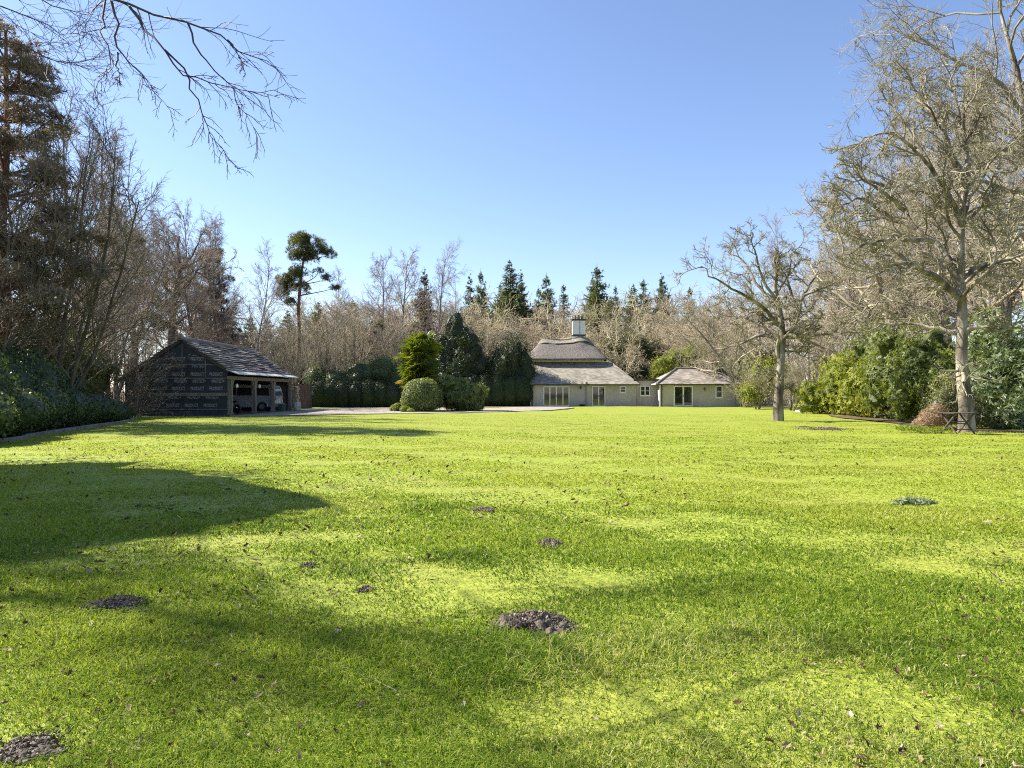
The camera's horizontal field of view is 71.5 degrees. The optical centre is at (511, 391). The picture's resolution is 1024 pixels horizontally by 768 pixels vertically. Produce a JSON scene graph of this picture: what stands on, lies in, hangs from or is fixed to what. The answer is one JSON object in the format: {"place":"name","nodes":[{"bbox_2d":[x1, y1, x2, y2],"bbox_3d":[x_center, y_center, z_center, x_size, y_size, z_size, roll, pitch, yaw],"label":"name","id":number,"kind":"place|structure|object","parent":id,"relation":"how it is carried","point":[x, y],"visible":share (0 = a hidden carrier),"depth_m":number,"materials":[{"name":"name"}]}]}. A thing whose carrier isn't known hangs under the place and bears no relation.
{"place":"outdoors","nodes":[
{"label":"outdoors","id":0,"kind":"place"},
{"bbox_2d":[153,410,293,415],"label":"carport floor","id":1,"kind":"structure","parent":0,"point":[243,412],"depth_m":45.52,"materials":[{"name":"concrete"}]},
{"bbox_2d":[233,384,284,410],"bbox_3d":[-19.455,0.458,52.150,4.990,1.925,2.007,0,0,0],"label":"parked van","id":2,"kind":"object","parent":1,"relation":"on","point":[242,393],"visible":0.55,"depth_m":51.22,"materials":[{"name":"silver metal"}]},
{"bbox_2d":[231,407,573,415],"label":"driveway","id":3,"kind":"structure","parent":0,"point":[337,411],"depth_m":50.41,"materials":[{"name":"beige gravel"}]},
{"bbox_2d":[292,384,311,408],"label":"board gate","id":4,"kind":"structure","parent":3,"relation":"on","point":[305,395],"depth_m":60.99,"materials":[{"name":"brown wood"}]},
{"bbox_2d":[0,392,957,437],"bbox_3d":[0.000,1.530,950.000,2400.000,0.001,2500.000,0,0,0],"label":"ground","id":5,"kind":"structure","parent":0,"point":[785,406],"depth_m":61.85,"materials":[{"name":"brown soil"}]},
{"bbox_2d":[0,294,96,380],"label":"holly","id":6,"kind":"object","parent":5,"relation":"on","point":[65,360],"visible":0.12,"depth_m":35.39,"materials":[{"name":"green plant"}]},
{"bbox_2d":[0,121,108,362],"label":"sallow tree","id":7,"kind":"object","parent":5,"relation":"on","point":[27,331],"visible":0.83,"depth_m":29.33,"materials":[{"name":"brown plant"}]},
{"bbox_2d":[0,16,126,344],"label":"pine tree","id":8,"kind":"object","parent":5,"relation":"on","point":[9,142],"visible":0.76,"depth_m":30.20,"materials":[{"name":"green plant"}]},
{"bbox_2d":[0,417,133,442],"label":"bed edging","id":9,"kind":"object","parent":5,"relation":"on","point":[25,436],"visible":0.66,"depth_m":25.69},
{"bbox_2d":[0,339,135,439],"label":"ivy bank","id":10,"kind":"structure","parent":5,"relation":"on","point":[35,395],"depth_m":27.55,"materials":[{"name":"green plant"}]},
{"bbox_2d":[7,131,164,387],"bbox_3d":[-38.724,-9.765,59.989,16.886,23.164,16.655,0,0,38],"label":"oak tree","id":11,"kind":"object","parent":5,"relation":"on","point":[151,247],"visible":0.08,"depth_m":59.63,"materials":[{"name":"brown plant"}]},
{"bbox_2d":[8,80,165,349],"bbox_3d":[-25.114,-8.000,42.380,8.178,19.527,7.280,0,0,-16],"label":"birch tree","id":12,"kind":"object","parent":5,"relation":"on","point":[102,195],"visible":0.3,"depth_m":42.35,"materials":[{"name":"brown plant"}]},
{"bbox_2d":[55,301,125,396],"bbox_3d":[-24.049,-2.115,38.922,4.816,6.024,5.817,0,0,-13],"label":"holly","id":13,"kind":"object","parent":5,"relation":"on","point":[97,379],"visible":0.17,"depth_m":39.15,"materials":[{"name":"green plant"}]},
{"bbox_2d":[56,286,139,382],"bbox_3d":[-25.431,-2.263,42.239,6.314,7.996,5.572,0,0,-19],"label":"bare thicket","id":14,"kind":"object","parent":5,"relation":"on","point":[110,344],"visible":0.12,"depth_m":42.17,"materials":[{"name":"brown plant"}]},
{"bbox_2d":[0,92,204,389],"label":"sallow tree","id":15,"kind":"object","parent":5,"relation":"on","point":[77,348],"visible":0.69,"depth_m":32.29,"materials":[{"name":"brown plant"}]},
{"bbox_2d":[52,136,174,400],"bbox_3d":[-25.888,-7.648,46.439,7.301,18.695,7.164,0,0,40],"label":"birch tree","id":16,"kind":"object","parent":5,"relation":"on","point":[152,222],"visible":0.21,"depth_m":46.53,"materials":[{"name":"brown plant"}]},
{"bbox_2d":[38,194,207,398],"bbox_3d":[-26.866,-6.085,48.641,11.260,15.700,10.871,0,0,10],"label":"sallow tree","id":17,"kind":"object","parent":5,"relation":"on","point":[161,264],"visible":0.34,"depth_m":49.58,"materials":[{"name":"brown plant"}]},
{"bbox_2d":[96,335,175,416],"bbox_3d":[-21.906,-0.455,41.621,5.824,6.149,8.649,0,0,12],"label":"bare shrub","id":18,"kind":"object","parent":5,"relation":"on","point":[137,387],"visible":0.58,"depth_m":40.78,"materials":[{"name":"brown plant"}]},
{"bbox_2d":[93,227,179,368],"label":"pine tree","id":19,"kind":"object","parent":5,"relation":"on","point":[147,288],"visible":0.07,"depth_m":66.52,"materials":[{"name":"green plant"}]},
{"bbox_2d":[102,341,194,417],"bbox_3d":[-23.462,-0.556,40.542,10.901,6.459,7.341,0,0,-1],"label":"bare shrub","id":20,"kind":"object","parent":5,"relation":"on","point":[138,380],"visible":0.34,"depth_m":41.28,"materials":[{"name":"brown plant"}]},
{"bbox_2d":[0,0,305,178],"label":"birch tree","id":21,"kind":"object","parent":5,"relation":"on","point":[141,23],"visible":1,"depth_m":5.62,"materials":[{"name":"brown plant"}]},
{"bbox_2d":[126,205,228,351],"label":"birch tree","id":22,"kind":"object","parent":5,"relation":"on","point":[169,283],"visible":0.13,"depth_m":72.06,"materials":[{"name":"brown plant"}]},
{"bbox_2d":[121,201,245,345],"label":"oak tree","id":23,"kind":"object","parent":5,"relation":"on","point":[190,274],"visible":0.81,"depth_m":59.64,"materials":[{"name":"brown plant"}]},
{"bbox_2d":[141,221,257,353],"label":"oak tree","id":24,"kind":"object","parent":5,"relation":"on","point":[203,316],"visible":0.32,"depth_m":71.77,"materials":[{"name":"brown plant"}]},
{"bbox_2d":[158,197,251,343],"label":"birch tree","id":25,"kind":"object","parent":5,"relation":"on","point":[186,232],"visible":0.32,"depth_m":77.49,"materials":[{"name":"brown plant"}]},
{"bbox_2d":[119,336,298,415],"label":"open barn","id":26,"kind":"structure","parent":5,"relation":"on","point":[213,373],"depth_m":42.85,"materials":[{"name":"wood"}]},
{"bbox_2d":[178,245,244,343],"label":"pine tree","id":27,"kind":"object","parent":5,"relation":"on","point":[220,286],"visible":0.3,"depth_m":77.57,"materials":[{"name":"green plant"}]},
{"bbox_2d":[178,208,248,344],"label":"birch tree","id":28,"kind":"object","parent":5,"relation":"on","point":[237,289],"visible":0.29,"depth_m":78.00,"materials":[{"name":"brown plant"}]},
{"bbox_2d":[177,286,255,350],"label":"oak tree","id":29,"kind":"object","parent":5,"relation":"on","point":[210,324],"visible":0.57,"depth_m":73.38,"materials":[{"name":"brown plant"}]},
{"bbox_2d":[225,238,297,356],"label":"birch tree","id":30,"kind":"object","parent":5,"relation":"on","point":[274,293],"visible":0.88,"depth_m":62.63,"materials":[{"name":"brown plant"}]},
{"bbox_2d":[244,274,287,359],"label":"birch tree","id":31,"kind":"object","parent":5,"relation":"on","point":[258,305],"visible":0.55,"depth_m":83.75,"materials":[{"name":"brown plant"}]},
{"bbox_2d":[254,309,320,394],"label":"coppice tree","id":32,"kind":"object","parent":5,"relation":"on","point":[292,363],"visible":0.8,"depth_m":62.70,"materials":[{"name":"brown plant"}]},
{"bbox_2d":[274,229,340,384],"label":"pine tree","id":33,"kind":"object","parent":5,"relation":"on","point":[305,250],"visible":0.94,"depth_m":69.70,"materials":[{"name":"green plant"}]},
{"bbox_2d":[282,302,351,380],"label":"coppice tree","id":34,"kind":"object","parent":5,"relation":"on","point":[321,356],"visible":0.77,"depth_m":68.50,"materials":[{"name":"brown plant"}]},
{"bbox_2d":[301,365,354,384],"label":"laurel","id":35,"kind":"object","parent":5,"relation":"on","point":[326,376],"visible":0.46,"depth_m":67.22,"materials":[{"name":"green plant"}]},
{"bbox_2d":[315,266,364,366],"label":"birch tree","id":36,"kind":"object","parent":5,"relation":"on","point":[339,293],"visible":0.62,"depth_m":87.13,"materials":[{"name":"brown plant"}]},
{"bbox_2d":[311,297,384,371],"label":"coppice tree","id":37,"kind":"object","parent":5,"relation":"on","point":[352,342],"visible":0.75,"depth_m":71.45,"materials":[{"name":"brown plant"}]},
{"bbox_2d":[343,353,402,382],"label":"laurel","id":38,"kind":"object","parent":5,"relation":"on","point":[382,369],"visible":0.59,"depth_m":68.08,"materials":[{"name":"green plant"}]},
{"bbox_2d":[338,298,412,364],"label":"coppice tree","id":39,"kind":"object","parent":5,"relation":"on","point":[377,345],"visible":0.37,"depth_m":75.42,"materials":[{"name":"brown plant"}]},
{"bbox_2d":[365,309,415,366],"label":"coppice tree","id":40,"kind":"object","parent":5,"relation":"on","point":[387,345],"visible":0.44,"depth_m":73.42,"materials":[{"name":"brown plant"}]},
{"bbox_2d":[344,246,438,355],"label":"birch tree","id":41,"kind":"object","parent":5,"relation":"on","point":[406,280],"visible":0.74,"depth_m":86.01,"materials":[{"name":"brown plant"}]},
{"bbox_2d":[394,331,442,388],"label":"conifer shrub","id":42,"kind":"object","parent":5,"relation":"on","point":[418,348],"visible":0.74,"depth_m":52.75,"materials":[{"name":"green plant"}]},
{"bbox_2d":[408,268,442,361],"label":"larch tree","id":43,"kind":"object","parent":5,"relation":"on","point":[424,282],"visible":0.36,"depth_m":91.74,"materials":[{"name":"brown plant"}]},
{"bbox_2d":[404,235,471,340],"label":"birch tree","id":44,"kind":"object","parent":5,"relation":"on","point":[439,316],"visible":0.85,"depth_m":86.97,"materials":[{"name":"brown plant"}]},
{"bbox_2d":[426,307,491,380],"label":"yew tree","id":45,"kind":"object","parent":5,"relation":"on","point":[462,355],"visible":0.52,"depth_m":71.05,"materials":[{"name":"green plant"}]},
{"bbox_2d":[471,268,493,351],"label":"spruce tree","id":46,"kind":"object","parent":5,"relation":"on","point":[481,294],"visible":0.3,"depth_m":122.23,"materials":[{"name":"green plant"}]},
{"bbox_2d":[118,278,866,402],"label":"wood","id":47,"kind":"object","parent":5,"relation":"on","point":[490,329],"visible":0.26,"depth_m":101.29,"materials":[{"name":"brown plant"}]},
{"bbox_2d":[466,372,532,406],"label":"hedge","id":48,"kind":"object","parent":5,"relation":"on","point":[507,394],"visible":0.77,"depth_m":69.38,"materials":[{"name":"green plant"}]},
{"bbox_2d":[485,330,538,406],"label":"cypress tree","id":49,"kind":"object","parent":5,"relation":"on","point":[508,358],"visible":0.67,"depth_m":70.17,"materials":[{"name":"green plant"}]},
{"bbox_2d":[483,260,541,353],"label":"spruce tree","id":50,"kind":"object","parent":5,"relation":"on","point":[508,294],"visible":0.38,"depth_m":111.62,"materials":[{"name":"green plant"}]},
{"bbox_2d":[506,269,536,347],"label":"spruce tree","id":51,"kind":"object","parent":5,"relation":"on","point":[525,310],"visible":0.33,"depth_m":109.92,"materials":[{"name":"green plant"}]},
{"bbox_2d":[535,272,564,337],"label":"spruce tree","id":52,"kind":"object","parent":5,"relation":"on","point":[548,294],"visible":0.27,"depth_m":123.69,"materials":[{"name":"green plant"}]},
{"bbox_2d":[585,289,611,361],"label":"conifer tree","id":53,"kind":"object","parent":5,"relation":"on","point":[593,303],"visible":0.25,"depth_m":97.66,"materials":[{"name":"green plant"}]},
{"bbox_2d":[579,267,629,332],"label":"spruce tree","id":54,"kind":"object","parent":5,"relation":"on","point":[597,276],"visible":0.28,"depth_m":116.49,"materials":[{"name":"green plant"}]},
{"bbox_2d":[610,352,652,378],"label":"yew tree","id":55,"kind":"object","parent":5,"relation":"on","point":[644,373],"visible":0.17,"depth_m":81.27,"materials":[{"name":"green plant"}]},
{"bbox_2d":[528,311,738,406],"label":"thatched cottage","id":56,"kind":"structure","parent":5,"relation":"on","point":[575,370],"depth_m":70.00,"materials":[{"name":"paint"}]},
{"bbox_2d":[543,386,568,405],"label":"glazed door","id":57,"kind":"structure","parent":56,"relation":"in","point":[552,395],"depth_m":69.98,"materials":[{"name":"clear glass"}]},
{"bbox_2d":[592,386,604,405],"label":"glazed door","id":58,"kind":"structure","parent":56,"relation":"in","point":[598,392],"depth_m":69.98,"materials":[{"name":"clear glass"}]},
{"bbox_2d":[674,386,692,406],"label":"glazed door","id":59,"kind":"structure","parent":56,"relation":"in","point":[683,395],"depth_m":68.48,"materials":[{"name":"clear glass"}]},
{"bbox_2d":[649,273,686,347],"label":"spruce tree","id":60,"kind":"object","parent":5,"relation":"on","point":[660,289],"visible":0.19,"depth_m":126.01,"materials":[{"name":"green plant"}]},
{"bbox_2d":[649,338,709,378],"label":"shrub","id":61,"kind":"object","parent":5,"relation":"on","point":[661,366],"visible":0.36,"depth_m":77.00,"materials":[{"name":"green plant"}]},
{"bbox_2d":[658,294,743,368],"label":"bare tree","id":62,"kind":"object","parent":5,"relation":"on","point":[712,357],"visible":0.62,"depth_m":71.76,"materials":[{"name":"brown plant"}]},
{"bbox_2d":[656,292,776,406],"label":"bare tree","id":63,"kind":"object","parent":5,"relation":"on","point":[691,313],"visible":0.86,"depth_m":68.79,"materials":[{"name":"brown plant"}]},
{"bbox_2d":[721,357,759,406],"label":"bare shrub","id":64,"kind":"object","parent":5,"relation":"on","point":[741,381],"visible":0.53,"depth_m":66.02,"materials":[{"name":"brown plant"}]},
{"bbox_2d":[717,266,811,405],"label":"bare tree","id":65,"kind":"object","parent":5,"relation":"on","point":[761,353],"visible":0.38,"depth_m":76.96,"materials":[{"name":"brown plant"}]},
{"bbox_2d":[746,209,814,406],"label":"birch tree","id":66,"kind":"object","parent":5,"relation":"on","point":[783,286],"visible":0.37,"depth_m":69.66,"materials":[{"name":"brown plant"}]},
{"bbox_2d":[738,222,878,364],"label":"bare tree","id":67,"kind":"object","parent":5,"relation":"on","point":[818,300],"visible":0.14,"depth_m":70.03,"materials":[{"name":"brown plant"}]},
{"bbox_2d":[784,317,849,385],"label":"bare shrub","id":68,"kind":"object","parent":5,"relation":"on","point":[816,352],"visible":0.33,"depth_m":57.94,"materials":[{"name":"brown plant"}]},
{"bbox_2d":[740,243,917,384],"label":"bare tree","id":69,"kind":"object","parent":5,"relation":"on","point":[771,329],"visible":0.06,"depth_m":67.05,"materials":[{"name":"brown plant"}]},
{"bbox_2d":[779,221,930,354],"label":"bare tree","id":70,"kind":"object","parent":5,"relation":"on","point":[852,293],"visible":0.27,"depth_m":56.00,"materials":[{"name":"brown plant"}]},
{"bbox_2d":[811,310,898,412],"bbox_3d":[23.901,-2.042,49.681,5.891,7.528,6.438,0,0,-31],"label":"bare shrub","id":71,"kind":"object","parent":5,"relation":"on","point":[833,343],"visible":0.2,"depth_m":50.12,"materials":[{"name":"brown plant"}]},
{"bbox_2d":[777,130,979,340],"bbox_3d":[27.221,-8.176,53.729,14.292,19.972,13.643,0,0,23],"label":"bare tree","id":72,"kind":"object","parent":5,"relation":"on","point":[843,299],"visible":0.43,"depth_m":54.13,"materials":[{"name":"brown plant"}]},
{"bbox_2d":[802,182,969,334],"bbox_3d":[33.245,-8.789,63.107,14.502,21.230,15.192,0,0,30],"label":"bare tree","id":73,"kind":"object","parent":5,"relation":"on","point":[845,246],"visible":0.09,"depth_m":63.61,"materials":[{"name":"brown plant"}]},
{"bbox_2d":[827,0,1023,324],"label":"oak tree","id":74,"kind":"object","parent":5,"relation":"on","point":[1019,106],"visible":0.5,"depth_m":33.14,"materials":[{"name":"brown plant"}]},
{"bbox_2d":[845,105,1014,341],"bbox_3d":[29.965,-9.521,50.815,10.870,22.733,11.387,0,0,15],"label":"bare tree","id":75,"kind":"object","parent":5,"relation":"on","point":[943,307],"visible":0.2,"depth_m":50.09,"materials":[{"name":"brown plant"}]},
{"bbox_2d":[848,179,1023,330],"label":"bare tree","id":76,"kind":"object","parent":5,"relation":"on","point":[951,310],"visible":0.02,"depth_m":64.78,"materials":[{"name":"brown plant"}]},
{"bbox_2d":[868,63,1023,335],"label":"bare tree","id":77,"kind":"object","parent":5,"relation":"on","point":[1006,304],"visible":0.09,"depth_m":57.30,"materials":[{"name":"brown plant"}]},
{"bbox_2d":[871,90,1023,346],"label":"bare tree","id":78,"kind":"object","parent":5,"relation":"on","point":[953,325],"visible":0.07,"depth_m":63.15,"materials":[{"name":"brown plant"}]},
{"bbox_2d":[885,24,1023,306],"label":"bare tree","id":79,"kind":"object","parent":5,"relation":"on","point":[1000,139],"visible":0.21,"depth_m":36.64,"materials":[{"name":"brown plant"}]},
{"bbox_2d":[926,132,1023,326],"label":"bare tree","id":80,"kind":"object","parent":5,"relation":"on","point":[1004,297],"visible":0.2,"depth_m":41.00,"materials":[{"name":"brown plant"}]},
{"bbox_2d":[950,72,1023,312],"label":"bare tree","id":81,"kind":"object","parent":5,"relation":"on","point":[1016,179],"visible":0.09,"depth_m":40.73,"materials":[{"name":"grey plant"}]},
{"bbox_2d":[0,406,1023,767],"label":"lawn","id":82,"kind":"structure","parent":0,"point":[588,578],"depth_m":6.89,"materials":[{"name":"green plant"}]},
{"bbox_2d":[0,722,87,767],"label":"molehill","id":83,"kind":"object","parent":82,"relation":"on","point":[30,747],"visible":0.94,"depth_m":2.91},
{"bbox_2d":[58,592,170,620],"bbox_3d":[-2.686,1.460,4.829,0.716,0.117,0.711,0,0,0],"label":"molehill","id":84,"kind":"object","parent":82,"relation":"on","point":[111,602],"visible":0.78,"depth_m":4.78,"materials":[{"name":"soil"}]},
{"bbox_2d":[309,379,403,406],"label":"hedge","id":85,"kind":"object","parent":82,"relation":"on","point":[358,394],"visible":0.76,"depth_m":65.82,"materials":[{"name":"green plant"}]},
{"bbox_2d":[400,377,443,411],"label":"round bush","id":86,"kind":"object","parent":82,"relation":"on","point":[421,395],"visible":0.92,"depth_m":50.07,"materials":[{"name":"green plant"}]},
{"bbox_2d":[434,372,489,410],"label":"rhododendron","id":87,"kind":"object","parent":82,"relation":"on","point":[461,394],"visible":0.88,"depth_m":52.40,"materials":[{"name":"green plant"}]},
{"bbox_2d":[0,434,1023,767],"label":"fallen leaves","id":88,"kind":"object","parent":82,"relation":"on","point":[738,700],"visible":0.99,"depth_m":4.82,"materials":[{"name":"brown plant"}]},
{"bbox_2d":[464,602,604,648],"bbox_3d":[0.142,1.462,4.486,0.930,0.170,0.934,0,0,0],"label":"molehill","id":89,"kind":"object","parent":82,"relation":"on","point":[544,620],"visible":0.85,"depth_m":4.41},
{"bbox_2d":[740,365,773,408],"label":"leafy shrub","id":90,"kind":"object","parent":82,"relation":"on","point":[754,381],"visible":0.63,"depth_m":59.79,"materials":[{"name":"green plant"}]},
{"bbox_2d":[666,214,854,420],"bbox_3d":[12.483,-3.778,35.015,8.362,10.792,9.234,0,0,23],"label":"oak tree","id":91,"kind":"object","parent":82,"relation":"on","point":[777,319],"visible":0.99,"depth_m":35.87,"materials":[{"name":"brown plant"}]},
{"bbox_2d":[734,348,810,407],"bbox_3d":[21.943,-1.229,60.925,6.618,5.271,5.538,0,0,0],"label":"shrub","id":92,"kind":"object","parent":82,"relation":"on","point":[746,391],"visible":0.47,"depth_m":60.01,"materials":[{"name":"green plant"}]},
{"bbox_2d":[771,352,818,410],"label":"bare shrub","id":93,"kind":"object","parent":82,"relation":"on","point":[797,380],"visible":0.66,"depth_m":55.74,"materials":[{"name":"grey plant"}]},
{"bbox_2d":[792,348,888,416],"bbox_3d":[21.055,-0.569,43.606,5.750,4.572,8.760,0,0,0],"label":"rhododendron","id":94,"kind":"object","parent":82,"relation":"on","point":[833,389],"visible":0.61,"depth_m":44.41,"materials":[{"name":"green plant"}]},
{"bbox_2d":[839,311,957,422],"bbox_3d":[21.610,-1.392,38.605,6.447,6.158,13.973,0,0,0],"label":"rhododendron","id":95,"kind":"object","parent":82,"relation":"on","point":[900,375],"visible":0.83,"depth_m":36.55,"materials":[{"name":"green plant"}]},
{"bbox_2d":[890,496,936,505],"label":"weed tuft","id":96,"kind":"object","parent":82,"relation":"on","point":[911,500],"visible":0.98,"depth_m":9.32,"materials":[{"name":"green plant"}]},
{"bbox_2d":[809,44,1023,431],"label":"oak tree","id":97,"kind":"object","parent":82,"relation":"on","point":[959,292],"visible":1,"depth_m":25.56,"materials":[{"name":"brown plant"}]},
{"bbox_2d":[895,424,953,433],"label":"daffodil clump","id":98,"kind":"object","parent":82,"relation":"on","point":[916,429],"visible":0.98,"depth_m":25.23,"materials":[{"name":"green plant"}]},
{"bbox_2d":[828,411,1023,431],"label":"leaf litter","id":99,"kind":"object","parent":82,"relation":"on","point":[878,419],"visible":0.48,"depth_m":35.43,"materials":[{"name":"brown plant"}]},
{"bbox_2d":[911,403,950,429],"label":"dead bracken","id":100,"kind":"object","parent":82,"relation":"on","point":[933,420],"visible":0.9,"depth_m":26.87,"materials":[{"name":"brown plant"}]},
{"bbox_2d":[916,369,989,428],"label":"shrub","id":101,"kind":"object","parent":82,"relation":"on","point":[945,394],"visible":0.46,"depth_m":27.91,"materials":[{"name":"green plant"}]},
{"bbox_2d":[937,412,975,433],"bbox_3d":[15.681,1.113,24.998,1.100,0.737,0.675,0,0,-14],"label":"garden table","id":102,"kind":"object","parent":82,"relation":"on","point":[962,417],"visible":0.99,"depth_m":24.91,"materials":[{"name":"grey wood"}]},
{"bbox_2d":[938,298,1023,429],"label":"laurel","id":103,"kind":"object","parent":82,"relation":"on","point":[1004,399],"visible":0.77,"depth_m":28.83,"materials":[{"name":"green plant"}]},
{"bbox_2d":[0,0,1023,391],"label":"sky","id":104,"kind":"structure","parent":0,"point":[565,140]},
{"bbox_2d":[595,329,669,364],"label":"shrub","id":105,"kind":"object","parent":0,"point":[650,348],"visible":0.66,"depth_m":87.08,"materials":[{"name":"brown plant"}]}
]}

